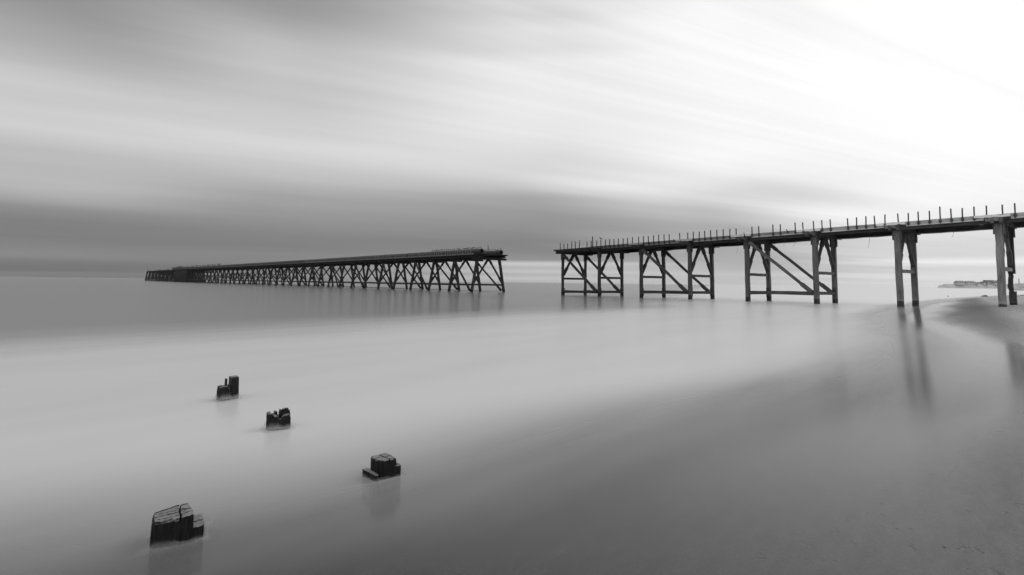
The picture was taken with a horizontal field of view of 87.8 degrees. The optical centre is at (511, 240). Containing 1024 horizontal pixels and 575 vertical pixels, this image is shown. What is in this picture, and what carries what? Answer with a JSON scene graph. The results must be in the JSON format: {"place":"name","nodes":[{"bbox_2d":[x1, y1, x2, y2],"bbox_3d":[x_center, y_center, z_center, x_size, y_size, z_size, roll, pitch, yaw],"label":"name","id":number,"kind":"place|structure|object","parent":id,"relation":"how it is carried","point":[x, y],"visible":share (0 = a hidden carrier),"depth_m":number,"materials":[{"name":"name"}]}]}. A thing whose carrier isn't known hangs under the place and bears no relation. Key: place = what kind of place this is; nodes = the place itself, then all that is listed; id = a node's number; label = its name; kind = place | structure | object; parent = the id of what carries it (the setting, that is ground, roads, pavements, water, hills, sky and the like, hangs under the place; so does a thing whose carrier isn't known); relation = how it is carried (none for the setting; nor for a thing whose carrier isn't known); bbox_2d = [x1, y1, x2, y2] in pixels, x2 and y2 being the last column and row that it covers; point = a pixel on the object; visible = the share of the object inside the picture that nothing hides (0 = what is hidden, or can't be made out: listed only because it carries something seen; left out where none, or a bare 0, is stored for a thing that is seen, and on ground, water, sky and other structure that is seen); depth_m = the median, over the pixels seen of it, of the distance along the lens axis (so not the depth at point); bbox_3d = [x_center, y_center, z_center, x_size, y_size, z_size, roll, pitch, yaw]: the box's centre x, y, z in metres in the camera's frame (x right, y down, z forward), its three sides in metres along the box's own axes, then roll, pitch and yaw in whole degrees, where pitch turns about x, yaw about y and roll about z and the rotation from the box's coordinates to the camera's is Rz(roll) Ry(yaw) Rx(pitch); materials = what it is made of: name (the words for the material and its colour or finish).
{"place":"outdoors","nodes":[
{"label":"outdoors","id":0,"kind":"place"},
{"bbox_2d":[0,277,1023,563],"bbox_3d":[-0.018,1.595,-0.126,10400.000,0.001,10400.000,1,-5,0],"label":"sea water","id":1,"kind":"structure","parent":0,"point":[120,421],"depth_m":9.26,"materials":[{"name":"grey liquid"}]},
{"bbox_2d":[149,503,203,558],"bbox_3d":[-2.070,2.005,3.277,0.290,0.669,0.223,4,-6,-35],"label":"pile stump","id":2,"kind":"object","parent":1,"relation":"in","point":[176,530],"visible":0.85,"depth_m":3.22,"materials":[{"name":"black wood"}]},
{"bbox_2d":[145,249,506,291],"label":"timber pier","id":3,"kind":"structure","parent":1,"relation":"in","point":[197,274],"depth_m":119.73,"materials":[{"name":"black wood"}]},
{"bbox_2d":[176,249,483,268],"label":"steel pipe","id":4,"kind":"object","parent":3,"relation":"on","point":[476,251],"visible":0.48,"depth_m":106.09,"materials":[{"name":"metal"}]},
{"bbox_2d":[483,250,502,255],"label":"steel pipe","id":5,"kind":"object","parent":3,"relation":"on","point":[495,252],"visible":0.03,"depth_m":87.36,"materials":[{"name":"metal"}]},
{"bbox_2d":[362,453,400,490],"bbox_3d":[-1.072,2.110,4.374,0.268,0.655,0.208,4,-6,-40],"label":"pile stump","id":6,"kind":"object","parent":1,"relation":"in","point":[383,466],"visible":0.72,"depth_m":4.33,"materials":[{"name":"black wood"}]},
{"bbox_2d":[0,295,1023,574],"bbox_3d":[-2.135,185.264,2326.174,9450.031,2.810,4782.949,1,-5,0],"label":"beach","id":7,"kind":"structure","parent":0,"point":[908,459],"depth_m":4.00,"materials":[{"name":"grey sand"}]},
{"bbox_2d":[216,375,238,400],"bbox_3d":[-3.820,2.228,7.141,0.194,0.790,0.285,-2,-5,35],"label":"pile stump","id":8,"kind":"object","parent":7,"relation":"on","point":[229,391],"visible":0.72,"depth_m":7.11,"materials":[{"name":"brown wood"}]},
{"bbox_2d":[266,408,290,430],"bbox_3d":[-2.535,2.179,5.750,0.253,0.699,0.198,3,-5,-30],"label":"pile stump","id":9,"kind":"object","parent":7,"relation":"on","point":[280,420],"visible":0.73,"depth_m":5.71,"materials":[{"name":"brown wood"}]},
{"bbox_2d":[554,203,1023,306],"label":"timber jetty","id":10,"kind":"object","parent":7,"relation":"on","point":[1002,226],"visible":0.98,"depth_m":49.85,"materials":[{"name":"wood"}]},
{"bbox_2d":[0,0,1023,286],"label":"sky","id":11,"kind":"structure","parent":0,"point":[137,137],"materials":[{"name":"grey"}]},
{"bbox_2d":[938,283,1023,288],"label":"headland","id":12,"kind":"structure","parent":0,"point":[1016,285],"depth_m":1149.87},
{"bbox_2d":[953,281,964,284],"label":"terrace","id":13,"kind":"structure","parent":12,"relation":"on","point":[959,282],"depth_m":1147.47,"materials":[{"name":"grey"}]},
{"bbox_2d":[964,281,975,284],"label":"terrace","id":14,"kind":"structure","parent":12,"relation":"on","point":[970,283],"depth_m":1151.68,"materials":[{"name":"grey"}]}
]}

